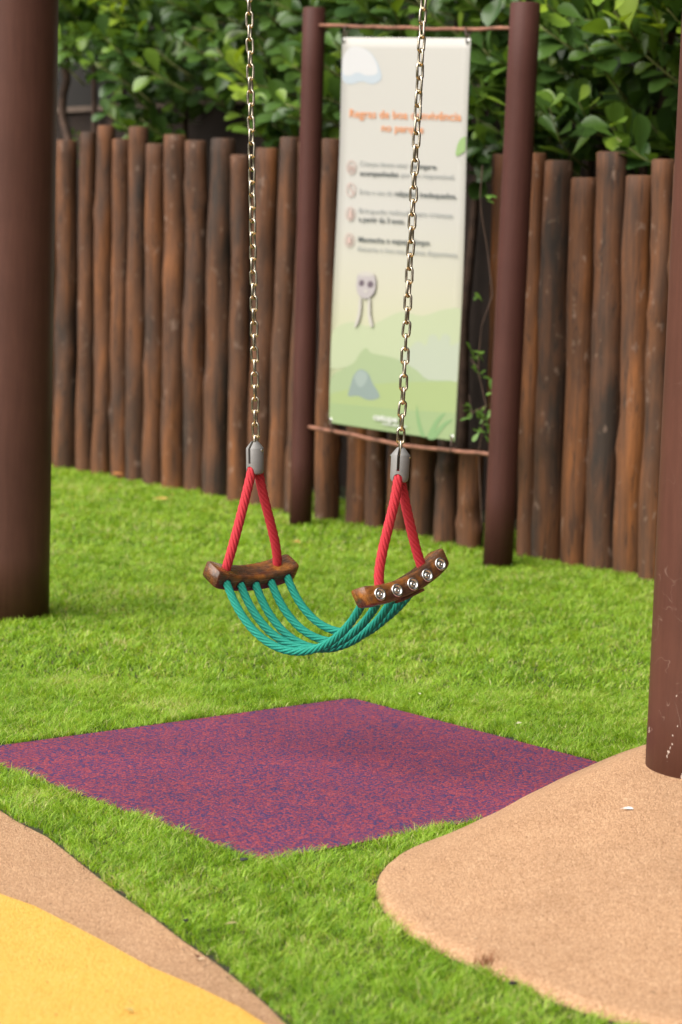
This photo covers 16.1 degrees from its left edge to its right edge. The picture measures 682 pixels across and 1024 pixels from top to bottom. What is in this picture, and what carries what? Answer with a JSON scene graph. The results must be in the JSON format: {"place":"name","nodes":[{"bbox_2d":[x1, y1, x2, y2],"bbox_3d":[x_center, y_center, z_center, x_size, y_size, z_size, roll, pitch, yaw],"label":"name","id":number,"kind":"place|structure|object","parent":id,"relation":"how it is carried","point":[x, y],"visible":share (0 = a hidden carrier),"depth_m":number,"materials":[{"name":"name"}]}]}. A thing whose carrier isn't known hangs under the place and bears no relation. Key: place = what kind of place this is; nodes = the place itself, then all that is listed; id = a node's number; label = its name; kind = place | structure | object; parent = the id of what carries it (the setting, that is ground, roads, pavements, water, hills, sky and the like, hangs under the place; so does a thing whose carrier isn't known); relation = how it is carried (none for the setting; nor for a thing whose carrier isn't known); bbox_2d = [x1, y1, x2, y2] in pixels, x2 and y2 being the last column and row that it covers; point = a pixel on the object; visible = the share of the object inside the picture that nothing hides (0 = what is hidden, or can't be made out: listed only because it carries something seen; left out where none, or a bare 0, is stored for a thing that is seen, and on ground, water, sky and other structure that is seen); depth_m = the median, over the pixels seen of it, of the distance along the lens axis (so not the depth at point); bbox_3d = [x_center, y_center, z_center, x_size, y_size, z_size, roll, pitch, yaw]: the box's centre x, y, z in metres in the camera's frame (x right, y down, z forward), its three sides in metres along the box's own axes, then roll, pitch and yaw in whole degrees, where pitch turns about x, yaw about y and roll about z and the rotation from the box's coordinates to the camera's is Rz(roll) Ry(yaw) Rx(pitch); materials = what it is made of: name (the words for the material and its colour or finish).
{"place":"outdoors","nodes":[
{"label":"outdoors","id":0,"kind":"place"},
{"bbox_2d":[92,65,96,133],"bbox_3d":[-2.066,-1.814,13.560,0.834,2.807,1.784,-4,9,-40],"label":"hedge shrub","id":1,"kind":"object","parent":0,"point":[94,102],"depth_m":13.24,"materials":[{"name":"green plant"}]},
{"bbox_2d":[0,894,264,1023],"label":"yellow path","id":2,"kind":"structure","parent":0,"point":[75,969],"depth_m":3.83,"materials":[{"name":"rubber"}]},
{"bbox_2d":[0,811,284,1023],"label":"rubber path","id":3,"kind":"structure","parent":0,"point":[67,889],"depth_m":4.28,"materials":[{"name":"beige rubber"}]},
{"bbox_2d":[203,0,448,655],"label":"swing","id":4,"kind":"object","parent":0,"point":[394,597],"visible":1,"depth_m":5.50,"materials":[{"name":"metal"}]},
{"bbox_2d":[0,463,653,1023],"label":"ground","id":5,"kind":"structure","parent":0,"point":[212,957],"depth_m":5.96,"materials":[{"name":"green plant"}]},
{"bbox_2d":[0,0,58,621],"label":"brown post","id":6,"kind":"object","parent":5,"relation":"on","point":[28,72],"visible":0.98,"depth_m":7.26,"materials":[{"name":"paint"}]},
{"bbox_2d":[58,16,72,139],"bbox_3d":[-1.450,-1.570,12.720,0.044,2.541,0.145,-3,8,-36],"label":"bare trunk","id":7,"kind":"object","parent":5,"relation":"on","point":[62,107],"visible":0.21,"depth_m":12.66,"materials":[{"name":"brown plant"}]},
{"bbox_2d":[72,128,79,228],"bbox_3d":[-1.352,-1.260,12.429,0.100,1.423,0.369,-1,7,-19],"label":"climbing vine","id":8,"kind":"object","parent":5,"relation":"on","point":[73,131],"visible":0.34,"depth_m":12.41,"materials":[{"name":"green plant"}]},
{"bbox_2d":[57,0,220,143],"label":"hedge shrub","id":9,"kind":"object","parent":5,"relation":"on","point":[88,30],"visible":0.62,"depth_m":11.95,"materials":[{"name":"green plant"}]},
{"bbox_2d":[98,0,358,493],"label":"hedge shrub","id":10,"kind":"object","parent":5,"relation":"on","point":[216,41],"visible":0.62,"depth_m":11.21,"materials":[{"name":"green plant"}]},
{"bbox_2d":[0,699,596,859],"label":"rubber mat","id":11,"kind":"object","parent":5,"relation":"on","point":[332,773],"visible":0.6,"depth_m":5.41,"materials":[{"name":"purple rubber"}]},
{"bbox_2d":[8,768,654,1018],"bbox_3d":[0.376,0.675,4.606,3.048,0.029,2.558,2,7,0],"label":"debris","id":12,"kind":"object","parent":5,"relation":"on","point":[199,952],"visible":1,"depth_m":4.10,"materials":[{"name":"brown"}]},
{"bbox_2d":[51,125,674,581],"bbox_3d":[0.032,-0.798,10.085,0.206,1.690,7.782,-3,8,-36],"label":"log fence","id":13,"kind":"object","parent":5,"relation":"on","point":[151,373],"visible":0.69,"depth_m":10.34,"materials":[{"name":"brown wood"}]},
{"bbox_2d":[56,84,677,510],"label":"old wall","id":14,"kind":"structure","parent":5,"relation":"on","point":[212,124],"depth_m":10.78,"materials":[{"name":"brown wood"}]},
{"bbox_2d":[57,78,675,113],"bbox_3d":[0.662,-1.859,10.642,0.160,0.030,10.500,-3,8,-36],"label":"top rail","id":15,"kind":"object","parent":14,"relation":"on","point":[80,109],"depth_m":12.91,"materials":[{"name":"brown wood"}]},
{"bbox_2d":[57,0,680,106],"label":"back wall","id":16,"kind":"structure","parent":5,"relation":"on","point":[79,94],"depth_m":15.06,"materials":[{"name":"green plant"}]},
{"bbox_2d":[69,0,679,98],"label":"background foliage","id":17,"kind":"object","parent":5,"relation":"on","point":[263,33],"visible":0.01,"depth_m":12.26,"materials":[{"name":"green plant"}]},
{"bbox_2d":[255,0,533,519],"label":"hedge shrub","id":18,"kind":"object","parent":5,"relation":"on","point":[371,12],"visible":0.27,"depth_m":10.46,"materials":[{"name":"green plant"}]},
{"bbox_2d":[289,1,540,568],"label":"sign frame","id":19,"kind":"object","parent":5,"relation":"on","point":[519,126],"visible":0.99,"depth_m":8.85,"materials":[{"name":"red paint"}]},
{"bbox_2d":[329,26,470,451],"bbox_3d":[0.221,-1.074,9.338,0.047,1.622,0.859,-3,8,-34],"label":"rules banner","id":20,"kind":"object","parent":19,"relation":"hanging from","point":[378,80],"visible":0.98,"depth_m":9.32,"materials":[{"name":"plastic"}]},
{"bbox_2d":[460,165,496,532],"bbox_3d":[0.530,-0.600,8.989,0.129,1.369,0.251,-4,8,-39],"label":"climbing vine","id":21,"kind":"object","parent":19,"relation":"attached to","point":[477,411],"visible":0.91,"depth_m":9.01,"materials":[{"name":"green plant"}]},
{"bbox_2d":[509,981,517,984],"bbox_3d":[0.275,0.753,3.864,0.015,0.006,0.010,2,7,0],"label":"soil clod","id":22,"kind":"object","parent":5,"relation":"on","point":[513,983],"visible":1,"depth_m":3.86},
{"bbox_2d":[376,745,681,1023],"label":"mound","id":23,"kind":"object","parent":5,"relation":"on","point":[573,881],"visible":0.89,"depth_m":4.29,"materials":[{"name":"beige rubber"}]},
{"bbox_2d":[469,947,498,966],"bbox_3d":[0.236,0.728,3.980,0.056,0.036,0.034,2,7,0],"label":"dry tuft","id":24,"kind":"object","parent":23,"relation":"on","point":[487,960],"visible":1,"depth_m":3.98,"materials":[{"name":"brown plant"}]},
{"bbox_2d":[645,23,681,778],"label":"brown post","id":25,"kind":"object","parent":23,"relation":"on","point":[664,742],"visible":0.92,"depth_m":4.78,"materials":[{"name":"paint"}]},
{"bbox_2d":[438,0,674,182],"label":"hedge shrub","id":26,"kind":"object","parent":5,"relation":"on","point":[559,71],"visible":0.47,"depth_m":9.50,"materials":[{"name":"green plant"}]},
{"bbox_2d":[536,0,681,169],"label":"hedge shrub","id":27,"kind":"object","parent":5,"relation":"on","point":[647,29],"visible":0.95,"depth_m":8.91,"materials":[{"name":"green plant"}]}
]}

